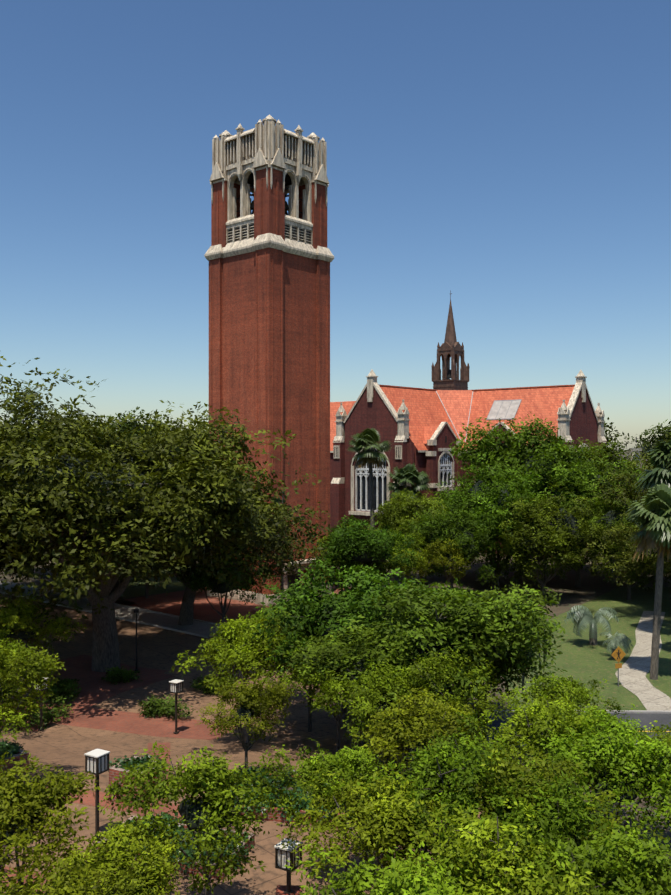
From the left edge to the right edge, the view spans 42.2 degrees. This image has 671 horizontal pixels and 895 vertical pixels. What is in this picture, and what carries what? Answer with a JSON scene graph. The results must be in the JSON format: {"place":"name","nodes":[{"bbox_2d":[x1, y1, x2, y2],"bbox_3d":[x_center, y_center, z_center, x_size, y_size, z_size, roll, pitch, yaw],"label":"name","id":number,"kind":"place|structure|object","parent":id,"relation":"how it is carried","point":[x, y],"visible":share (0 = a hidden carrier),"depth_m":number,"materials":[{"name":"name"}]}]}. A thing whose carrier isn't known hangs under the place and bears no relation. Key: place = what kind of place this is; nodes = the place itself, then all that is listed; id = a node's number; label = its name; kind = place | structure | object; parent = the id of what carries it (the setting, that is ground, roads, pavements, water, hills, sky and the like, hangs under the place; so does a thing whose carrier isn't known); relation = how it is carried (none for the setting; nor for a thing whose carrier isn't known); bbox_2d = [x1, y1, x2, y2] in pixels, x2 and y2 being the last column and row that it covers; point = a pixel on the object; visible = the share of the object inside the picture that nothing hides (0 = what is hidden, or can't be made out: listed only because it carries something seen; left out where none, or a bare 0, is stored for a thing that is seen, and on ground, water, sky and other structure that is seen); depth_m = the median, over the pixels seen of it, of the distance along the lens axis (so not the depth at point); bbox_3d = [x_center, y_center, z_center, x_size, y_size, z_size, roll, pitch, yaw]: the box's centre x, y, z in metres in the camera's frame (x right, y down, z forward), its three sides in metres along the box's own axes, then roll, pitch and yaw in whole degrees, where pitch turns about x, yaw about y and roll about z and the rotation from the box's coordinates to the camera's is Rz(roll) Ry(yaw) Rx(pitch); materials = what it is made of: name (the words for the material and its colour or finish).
{"place":"outdoors","nodes":[
{"label":"outdoors","id":0,"kind":"place"},
{"bbox_2d":[0,585,605,894],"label":"plaza paving","id":1,"kind":"structure","parent":0,"point":[105,715],"depth_m":47.19,"materials":[{"name":"brick"}]},
{"bbox_2d":[0,741,28,775],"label":"brick planter","id":2,"kind":"object","parent":1,"relation":"on","point":[9,765],"visible":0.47,"depth_m":35.68,"materials":[{"name":"brick"}]},
{"bbox_2d":[0,739,29,764],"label":"brick planter ivy","id":3,"kind":"object","parent":2,"relation":"on","point":[12,748],"visible":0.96,"depth_m":36.44,"materials":[{"name":"green plant"}]},
{"bbox_2d":[0,629,34,670],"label":"elm tree","id":4,"kind":"object","parent":1,"relation":"on","point":[8,646],"visible":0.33,"depth_m":46.31,"materials":[{"name":"green plant"}]},
{"bbox_2d":[0,640,65,733],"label":"elm tree","id":5,"kind":"object","parent":1,"relation":"on","point":[10,674],"visible":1,"depth_m":33.65,"materials":[{"name":"green plant"}]},
{"bbox_2d":[34,677,47,730],"bbox_3d":[-15.853,13.835,46.889,0.560,2.780,0.560,0,0,30],"label":"box lamp","id":6,"kind":"object","parent":1,"relation":"on","point":[41,714],"visible":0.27,"depth_m":46.86,"materials":[{"name":"grey metal"}]},
{"bbox_2d":[84,749,109,838],"bbox_3d":[-8.006,11.694,29.244,0.600,2.873,0.600,0,0,30],"label":"box lamp","id":7,"kind":"object","parent":1,"relation":"on","point":[96,762],"visible":0.96,"depth_m":29.16,"materials":[{"name":"grey"}]},
{"bbox_2d":[9,666,235,729],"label":"shrubs","id":8,"kind":"object","parent":1,"relation":"on","point":[64,686],"visible":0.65,"depth_m":49.90,"materials":[{"name":"green plant"}]},
{"bbox_2d":[134,609,138,672],"bbox_3d":[-13.462,13.095,58.852,0.300,4.310,0.300,0,0,1],"label":"lamp post","id":9,"kind":"object","parent":1,"relation":"on","point":[136,611],"visible":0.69,"depth_m":58.80,"materials":[{"name":"black metal"}]},
{"bbox_2d":[109,756,165,807],"bbox_3d":[-7.434,12.700,32.738,1.500,1.500,1.500,0,0,27],"label":"brick planter","id":10,"kind":"object","parent":1,"relation":"on","point":[114,771],"visible":0.17,"depth_m":32.29,"materials":[{"name":"brick"}]},
{"bbox_2d":[108,754,167,776],"bbox_3d":[-7.472,11.999,32.896,2.452,0.620,1.850,0,0,1],"label":"brick planter ivy","id":11,"kind":"object","parent":10,"relation":"on","point":[130,761],"visible":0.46,"depth_m":32.90,"materials":[{"name":"green plant"}]},
{"bbox_2d":[97,815,254,879],"bbox_3d":[-5.228,13.100,28.301,4.600,0.700,2.400,0,0,18],"label":"brick planter","id":12,"kind":"object","parent":1,"relation":"on","point":[190,871],"visible":0.17,"depth_m":27.39,"materials":[{"name":"brick"}]},
{"bbox_2d":[104,811,253,873],"bbox_3d":[-4.976,12.852,28.213,5.212,0.891,3.112,0,0,34],"label":"brick planter ivy","id":13,"kind":"object","parent":12,"relation":"on","point":[188,852],"visible":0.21,"depth_m":27.90,"materials":[{"name":"green plant"}]},
{"bbox_2d":[169,679,183,733],"bbox_3d":[-8.485,13.833,46.355,0.560,2.780,0.560,0,0,30],"label":"box lamp","id":14,"kind":"object","parent":1,"relation":"on","point":[176,686],"visible":1,"depth_m":46.27,"materials":[{"name":"grey metal"}]},
{"bbox_2d":[171,612,320,745],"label":"elm tree","id":15,"kind":"object","parent":1,"relation":"on","point":[243,655],"visible":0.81,"depth_m":42.19,"materials":[{"name":"green plant"}]},
{"bbox_2d":[196,673,295,767],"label":"elm tree","id":16,"kind":"object","parent":1,"relation":"on","point":[251,702],"visible":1,"depth_m":34.46,"materials":[{"name":"green plant"}]},
{"bbox_2d":[249,602,293,700],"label":"elm tree","id":17,"kind":"object","parent":1,"relation":"on","point":[257,618],"visible":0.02,"depth_m":51.87,"materials":[{"name":"green plant"}]},
{"bbox_2d":[230,615,319,731],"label":"elm tree","id":18,"kind":"object","parent":1,"relation":"on","point":[309,714],"visible":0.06,"depth_m":46.64,"materials":[{"name":"green plant"}]},
{"bbox_2d":[231,771,344,826],"bbox_3d":[-1.882,13.075,32.155,5.200,0.750,3.200,0,0,12],"label":"brick planter","id":19,"kind":"object","parent":1,"relation":"on","point":[270,816],"visible":0.06,"depth_m":30.59,"materials":[{"name":"brick"}]},
{"bbox_2d":[227,764,355,822],"bbox_3d":[-1.845,12.779,32.115,6.102,0.864,4.361,0,0,15],"label":"brick planter ivy","id":20,"kind":"object","parent":19,"relation":"on","point":[305,805],"visible":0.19,"depth_m":31.43,"materials":[{"name":"green plant"}]},
{"bbox_2d":[275,765,495,881],"bbox_3d":[1.486,10.858,22.736,6.197,5.016,5.124,0,0,2],"label":"elm tree","id":21,"kind":"object","parent":1,"relation":"on","point":[376,833],"visible":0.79,"depth_m":22.07,"materials":[{"name":"green plant"}]},
{"bbox_2d":[360,559,418,583],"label":"elm tree","id":22,"kind":"object","parent":1,"relation":"on","point":[379,566],"visible":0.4,"depth_m":80.67,"materials":[{"name":"green plant"}]},
{"bbox_2d":[280,612,500,765],"bbox_3d":[3.173,10.565,37.458,10.503,7.192,12.227,0,0,-20],"label":"canopy tree","id":23,"kind":"object","parent":1,"relation":"on","point":[373,651],"visible":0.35,"depth_m":36.22,"materials":[{"name":"green plant"}]},
{"bbox_2d":[363,639,507,747],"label":"elm tree","id":24,"kind":"object","parent":1,"relation":"on","point":[430,666],"visible":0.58,"depth_m":33.78,"materials":[{"name":"green plant"}]},
{"bbox_2d":[371,576,567,711],"bbox_3d":[5.643,9.920,38.595,8.971,8.816,11.814,0,0,10],"label":"canopy tree","id":25,"kind":"object","parent":1,"relation":"on","point":[459,620],"visible":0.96,"depth_m":36.45,"materials":[{"name":"green plant"}]},
{"bbox_2d":[434,742,665,887],"bbox_3d":[5.083,10.548,23.038,4.186,5.673,6.364,0,0,-30],"label":"elm tree","id":26,"kind":"object","parent":1,"relation":"on","point":[542,766],"visible":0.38,"depth_m":22.55,"materials":[{"name":"green plant"}]},
{"bbox_2d":[477,673,624,722],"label":"elm tree","id":27,"kind":"object","parent":1,"relation":"on","point":[538,689],"visible":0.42,"depth_m":34.51,"materials":[{"name":"green plant"}]},
{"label":"brick planter","id":28,"kind":"object","parent":1,"relation":"on","visible":0},
{"bbox_2d":[333,766,414,785],"bbox_3d":[0.964,12.783,33.542,4.156,0.791,3.412,0,0,37],"label":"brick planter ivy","id":29,"kind":"object","parent":28,"relation":"on","point":[405,775],"visible":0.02,"depth_m":33.60,"materials":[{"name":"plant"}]},
{"bbox_2d":[0,450,670,869],"bbox_3d":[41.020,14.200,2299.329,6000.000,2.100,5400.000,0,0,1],"label":"ground","id":30,"kind":"structure","parent":0,"point":[588,590],"depth_m":96.15,"materials":[{"name":"green plant"}]},
{"bbox_2d":[0,709,31,740],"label":"elm tree","id":31,"kind":"object","parent":30,"relation":"on","point":[20,720],"visible":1,"depth_m":29.02,"materials":[{"name":"green plant"}]},
{"bbox_2d":[1,381,58,428],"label":"pale tree","id":32,"kind":"object","parent":30,"relation":"on","point":[38,410],"visible":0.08,"depth_m":160.31,"materials":[{"name":"green plant"}]},
{"bbox_2d":[0,591,86,700],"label":"elm tree","id":33,"kind":"object","parent":30,"relation":"on","point":[17,620],"visible":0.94,"depth_m":51.72,"materials":[{"name":"green plant"}]},
{"bbox_2d":[0,751,100,894],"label":"elm tree","id":34,"kind":"object","parent":30,"relation":"on","point":[23,817],"visible":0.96,"depth_m":21.79,"materials":[{"name":"green plant"}]},
{"bbox_2d":[0,530,112,580],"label":"live oak","id":35,"kind":"object","parent":30,"relation":"on","point":[2,564],"visible":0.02,"depth_m":64.40,"materials":[{"name":"green plant"}]},
{"bbox_2d":[10,412,111,444],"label":"tree","id":36,"kind":"object","parent":30,"relation":"on","point":[50,427],"depth_m":144.29,"materials":[{"name":"green plant"}]},
{"bbox_2d":[0,434,146,605],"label":"live oak","id":37,"kind":"object","parent":30,"relation":"on","point":[41,572],"depth_m":75.27,"materials":[{"name":"green plant"}]},
{"bbox_2d":[0,849,179,894],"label":"elm tree","id":38,"kind":"object","parent":30,"relation":"on","point":[61,887],"visible":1,"depth_m":17.90,"materials":[{"name":"green plant"}]},
{"bbox_2d":[41,820,193,894],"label":"elm tree","id":39,"kind":"object","parent":30,"relation":"on","point":[147,872],"visible":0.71,"depth_m":19.99,"materials":[{"name":"green plant"}]},
{"bbox_2d":[99,406,170,438],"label":"tree","id":40,"kind":"object","parent":30,"relation":"on","point":[128,425],"visible":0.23,"depth_m":230.91,"materials":[{"name":"green plant"}]},
{"bbox_2d":[144,559,148,597],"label":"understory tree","id":41,"kind":"object","parent":30,"relation":"on","point":[146,591],"depth_m":87.93,"materials":[{"name":"grey plant"}]},
{"bbox_2d":[0,356,331,671],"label":"live oak","id":42,"kind":"object","parent":30,"relation":"on","point":[57,493],"visible":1,"depth_m":53.97,"materials":[{"name":"green plant"}]},
{"bbox_2d":[45,462,313,625],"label":"live oak","id":43,"kind":"object","parent":30,"relation":"on","point":[186,612],"visible":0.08,"depth_m":73.03,"materials":[{"name":"green plant"}]},
{"bbox_2d":[96,741,343,894],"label":"elm tree","id":44,"kind":"object","parent":30,"relation":"on","point":[210,808],"visible":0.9,"depth_m":23.07,"materials":[{"name":"green plant"}]},
{"bbox_2d":[176,552,273,627],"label":"tree","id":45,"kind":"object","parent":30,"relation":"on","point":[199,581],"visible":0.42,"depth_m":68.37,"materials":[{"name":"green plant"}]},
{"bbox_2d":[204,115,333,605],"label":"bell tower","id":46,"kind":"structure","parent":30,"relation":"on","point":[269,258],"depth_m":86.95,"materials":[{"name":"brick"}]},
{"bbox_2d":[2,505,547,702],"bbox_3d":[-0.420,8.986,64.891,64.786,8.357,48.399,0,0,-30],"label":"spanish moss","id":47,"kind":"object","parent":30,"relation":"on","point":[523,677],"visible":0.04,"depth_m":55.96,"materials":[{"name":"grey plant"}]},
{"bbox_2d":[268,490,308,601],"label":"pine tree","id":48,"kind":"object","parent":30,"relation":"on","point":[282,500],"visible":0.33,"depth_m":78.16,"materials":[{"name":"green plant"}]},
{"bbox_2d":[276,885,301,894],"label":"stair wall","id":49,"kind":"structure","parent":30,"relation":"on","point":[280,889],"depth_m":23.94,"materials":[{"name":"brick"}]},
{"bbox_2d":[274,838,302,893],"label":"box lamp","id":50,"kind":"object","parent":49,"relation":"on","point":[283,855],"visible":0.81,"depth_m":23.69,"materials":[{"name":"grey glass"}]},
{"bbox_2d":[254,601,349,723],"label":"canopy tree","id":51,"kind":"object","parent":30,"relation":"on","point":[345,712],"visible":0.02,"depth_m":47.57,"materials":[{"name":"green plant"}]},
{"bbox_2d":[259,643,352,754],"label":"elm tree","id":52,"kind":"object","parent":30,"relation":"on","point":[337,717],"visible":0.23,"depth_m":40.19,"materials":[{"name":"green plant"}]},
{"bbox_2d":[269,738,399,881],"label":"elm tree","id":53,"kind":"object","parent":30,"relation":"on","point":[356,764],"visible":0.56,"depth_m":25.93,"materials":[{"name":"green plant"}]},
{"bbox_2d":[309,535,363,596],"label":"elm tree","id":54,"kind":"object","parent":30,"relation":"on","point":[324,546],"visible":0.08,"depth_m":85.59,"materials":[{"name":"green plant"}]},
{"bbox_2d":[251,558,445,746],"bbox_3d":[1.882,10.320,42.872,12.446,9.604,10.326,0,0,-25],"label":"canopy tree","id":55,"kind":"object","parent":30,"relation":"on","point":[326,611],"visible":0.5,"depth_m":42.03,"materials":[{"name":"green plant"}]},
{"bbox_2d":[314,552,385,591],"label":"elm tree","id":56,"kind":"object","parent":30,"relation":"on","point":[344,564],"visible":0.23,"depth_m":78.60,"materials":[{"name":"green plant"}]},
{"bbox_2d":[45,567,670,709],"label":"lawns","id":57,"kind":"structure","parent":30,"relation":"on","point":[582,659],"depth_m":66.98,"materials":[{"name":"green plant"}]},
{"bbox_2d":[564,605,618,644],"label":"pindo palm","id":58,"kind":"object","parent":57,"relation":"on","point":[583,615],"visible":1,"depth_m":66.84,"materials":[{"name":"green plant"}]},
{"bbox_2d":[599,632,632,658],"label":"pindo palm","id":59,"kind":"object","parent":57,"relation":"on","point":[616,640],"visible":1,"depth_m":62.34,"materials":[{"name":"green plant"}]},
{"bbox_2d":[612,646,625,686],"bbox_3d":[18.042,13.964,55.485,1.046,2.573,0.085,0,0,-13],"label":"pedestrian sign","id":60,"kind":"object","parent":57,"relation":"on","point":[618,654],"visible":0.98,"depth_m":55.47,"materials":[{"name":"orange"}]},
{"bbox_2d":[626,483,670,679],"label":"sabal palm","id":61,"kind":"object","parent":57,"relation":"on","point":[654,500],"visible":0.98,"depth_m":57.06,"materials":[{"name":"green plant"}]},
{"bbox_2d":[647,489,670,536],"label":"tree","id":62,"kind":"object","parent":57,"relation":"on","point":[659,512],"visible":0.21,"depth_m":56.41,"materials":[{"name":"green plant"}]},
{"bbox_2d":[303,515,422,586],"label":"tree","id":63,"kind":"object","parent":30,"relation":"on","point":[358,542],"visible":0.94,"depth_m":77.83,"materials":[{"name":"green plant"}]},
{"bbox_2d":[348,428,391,529],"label":"sabal palm","id":64,"kind":"object","parent":30,"relation":"on","point":[365,442],"visible":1,"depth_m":116.17,"materials":[{"name":"green plant"}]},
{"bbox_2d":[308,659,457,774],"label":"elm tree","id":65,"kind":"object","parent":30,"relation":"on","point":[364,703],"visible":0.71,"depth_m":33.24,"materials":[{"name":"green plant"}]},
{"bbox_2d":[284,841,495,894],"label":"elm tree","id":66,"kind":"object","parent":30,"relation":"on","point":[410,882],"visible":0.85,"depth_m":18.10,"materials":[{"name":"green plant"}]},
{"bbox_2d":[390,528,412,582],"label":"elm tree","id":67,"kind":"object","parent":30,"relation":"on","point":[403,536],"visible":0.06,"depth_m":92.34,"materials":[{"name":"green plant"}]},
{"bbox_2d":[367,489,447,581],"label":"tree","id":68,"kind":"object","parent":30,"relation":"on","point":[396,515],"visible":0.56,"depth_m":96.96,"materials":[{"name":"green plant"}]},
{"bbox_2d":[384,463,430,499],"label":"sabal palm","id":69,"kind":"object","parent":30,"relation":"on","point":[408,475],"visible":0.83,"depth_m":115.55,"materials":[{"name":"green plant"}]},
{"bbox_2d":[382,548,432,584],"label":"elm tree","id":70,"kind":"object","parent":30,"relation":"on","point":[422,563],"visible":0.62,"depth_m":82.92,"materials":[{"name":"green plant"}]},
{"bbox_2d":[388,530,444,582],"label":"elm tree","id":71,"kind":"object","parent":30,"relation":"on","point":[418,540],"visible":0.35,"depth_m":88.09,"materials":[{"name":"green plant"}]},
{"bbox_2d":[353,687,485,852],"bbox_3d":[2.838,10.656,28.726,4.351,5.439,7.370,0,0,12],"label":"elm tree","id":72,"kind":"object","parent":30,"relation":"on","point":[420,711],"visible":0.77,"depth_m":27.62,"materials":[{"name":"green plant"}]},
{"bbox_2d":[306,582,566,704],"bbox_3d":[5.752,10.971,43.927,14.157,8.566,12.161,0,0,37],"label":"canopy tree","id":73,"kind":"object","parent":30,"relation":"on","point":[505,679],"visible":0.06,"depth_m":39.51,"materials":[{"name":"green plant"}]},
{"bbox_2d":[357,710,516,889],"bbox_3d":[3.741,10.569,24.250,4.973,5.632,7.126,0,0,26],"label":"elm tree","id":74,"kind":"object","parent":30,"relation":"on","point":[452,766],"visible":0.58,"depth_m":23.41,"materials":[{"name":"green plant"}]},
{"bbox_2d":[414,539,481,590],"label":"elm tree","id":75,"kind":"object","parent":30,"relation":"on","point":[447,559],"visible":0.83,"depth_m":86.51,"materials":[{"name":"green plant"}]},
{"bbox_2d":[403,508,502,587],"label":"tree","id":76,"kind":"object","parent":30,"relation":"on","point":[460,531],"visible":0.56,"depth_m":88.01,"materials":[{"name":"green plant"}]},
{"bbox_2d":[427,481,482,574],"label":"tree","id":77,"kind":"object","parent":30,"relation":"on","point":[443,496],"visible":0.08,"depth_m":102.56,"materials":[{"name":"green plant"}]},
{"bbox_2d":[330,370,641,556],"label":"university auditorium","id":78,"kind":"structure","parent":30,"relation":"on","point":[420,428],"depth_m":125.86,"materials":[{"name":"brick"}]},
{"bbox_2d":[431,290,469,389],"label":"steeple","id":79,"kind":"object","parent":78,"relation":"on","point":[451,347],"visible":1,"depth_m":138.90,"materials":[{"name":"brown metal"}]},
{"bbox_2d":[378,798,604,894],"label":"elm tree","id":80,"kind":"object","parent":30,"relation":"on","point":[503,866],"visible":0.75,"depth_m":18.26,"materials":[{"name":"green plant"}]},
{"bbox_2d":[436,581,561,745],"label":"canopy tree","id":81,"kind":"object","parent":30,"relation":"on","point":[534,599],"visible":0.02,"depth_m":42.90,"materials":[{"name":"green plant"}]},
{"bbox_2d":[445,452,555,587],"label":"sweetgum","id":82,"kind":"object","parent":30,"relation":"on","point":[484,498],"visible":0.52,"depth_m":91.79,"materials":[{"name":"green plant"}]},
{"bbox_2d":[464,653,547,708],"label":"canopy tree","id":83,"kind":"object","parent":30,"relation":"on","point":[521,677],"depth_m":46.43,"materials":[{"name":"green plant"}]},
{"bbox_2d":[440,412,604,575],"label":"sweetgum","id":84,"kind":"object","parent":30,"relation":"on","point":[549,451],"visible":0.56,"depth_m":101.24,"materials":[{"name":"green plant"}]},
{"bbox_2d":[407,767,670,894],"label":"elm tree","id":85,"kind":"object","parent":30,"relation":"on","point":[570,812],"visible":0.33,"depth_m":20.77,"materials":[{"name":"green plant"}]},
{"bbox_2d":[484,483,609,597],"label":"tree","id":86,"kind":"object","parent":30,"relation":"on","point":[554,531],"visible":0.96,"depth_m":85.65,"materials":[{"name":"green plant"}]},
{"bbox_2d":[476,679,624,800],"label":"elm tree","id":87,"kind":"object","parent":30,"relation":"on","point":[533,724],"visible":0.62,"depth_m":28.16,"materials":[{"name":"green plant"}]},
{"bbox_2d":[458,810,670,894],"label":"elm tree","id":88,"kind":"object","parent":30,"relation":"on","point":[627,865],"visible":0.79,"depth_m":17.40,"materials":[{"name":"green plant"}]},
{"bbox_2d":[500,444,642,586],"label":"sweetgum","id":89,"kind":"object","parent":30,"relation":"on","point":[572,481],"visible":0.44,"depth_m":93.09,"materials":[{"name":"green plant"}]},
{"bbox_2d":[514,703,652,816],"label":"elm tree","id":90,"kind":"object","parent":30,"relation":"on","point":[606,718],"visible":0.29,"depth_m":29.21,"materials":[{"name":"green plant"}]},
{"bbox_2d":[517,716,670,882],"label":"elm tree","id":91,"kind":"object","parent":30,"relation":"on","point":[616,755],"visible":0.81,"depth_m":24.60,"materials":[{"name":"green plant"}]},
{"bbox_2d":[565,436,653,573],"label":"sweetgum","id":92,"kind":"object","parent":30,"relation":"on","point":[612,451],"visible":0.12,"depth_m":103.80,"materials":[{"name":"green plant"}]},
{"bbox_2d":[597,417,622,446],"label":"tree","id":93,"kind":"object","parent":30,"relation":"on","point":[610,436],"visible":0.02,"depth_m":238.58,"materials":[{"name":"green plant"}]},
{"bbox_2d":[571,487,670,599],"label":"sweetgum","id":94,"kind":"object","parent":30,"relation":"on","point":[605,521],"visible":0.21,"depth_m":86.82,"materials":[{"name":"green plant"}]},
{"bbox_2d":[573,523,670,586],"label":"live oak","id":95,"kind":"object","parent":30,"relation":"on","point":[632,547],"visible":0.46,"depth_m":78.24,"materials":[{"name":"green plant"}]},
{"bbox_2d":[590,466,655,584],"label":"tree","id":96,"kind":"object","parent":30,"relation":"on","point":[654,577],"visible":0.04,"depth_m":97.09,"materials":[{"name":"green plant"}]},
{"bbox_2d":[576,451,670,563],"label":"live oak","id":97,"kind":"object","parent":30,"relation":"on","point":[628,483],"visible":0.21,"depth_m":89.03,"materials":[{"name":"green plant"}]},
{"bbox_2d":[622,443,653,470],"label":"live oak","id":98,"kind":"object","parent":30,"relation":"on","point":[640,465],"depth_m":112.07,"materials":[{"name":"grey plant"}]},
{"bbox_2d":[614,421,670,468],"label":"tree","id":99,"kind":"object","parent":30,"relation":"on","point":[654,439],"visible":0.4,"depth_m":223.17,"materials":[{"name":"green plant"}]},
{"bbox_2d":[634,437,670,492],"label":"sabal palm","id":100,"kind":"object","parent":30,"relation":"on","point":[659,457],"visible":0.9,"depth_m":68.65,"materials":[{"name":"green plant"}]},
{"bbox_2d":[634,720,670,816],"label":"elm tree","id":101,"kind":"object","parent":30,"relation":"on","point":[660,731],"visible":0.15,"depth_m":28.18,"materials":[{"name":"green plant"}]},
{"bbox_2d":[0,580,670,745],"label":"roads","id":102,"kind":"structure","parent":0,"point":[199,628],"depth_m":73.96,"materials":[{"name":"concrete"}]},
{"bbox_2d":[0,0,670,449],"label":"sky","id":103,"kind":"structure","parent":0,"point":[512,158],"materials":[{"name":"blue"}]},
{"bbox_2d":[52,588,670,710],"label":"sidewalk","id":104,"kind":"structure","parent":0,"point":[634,671],"depth_m":59.64,"materials":[{"name":"concrete"}]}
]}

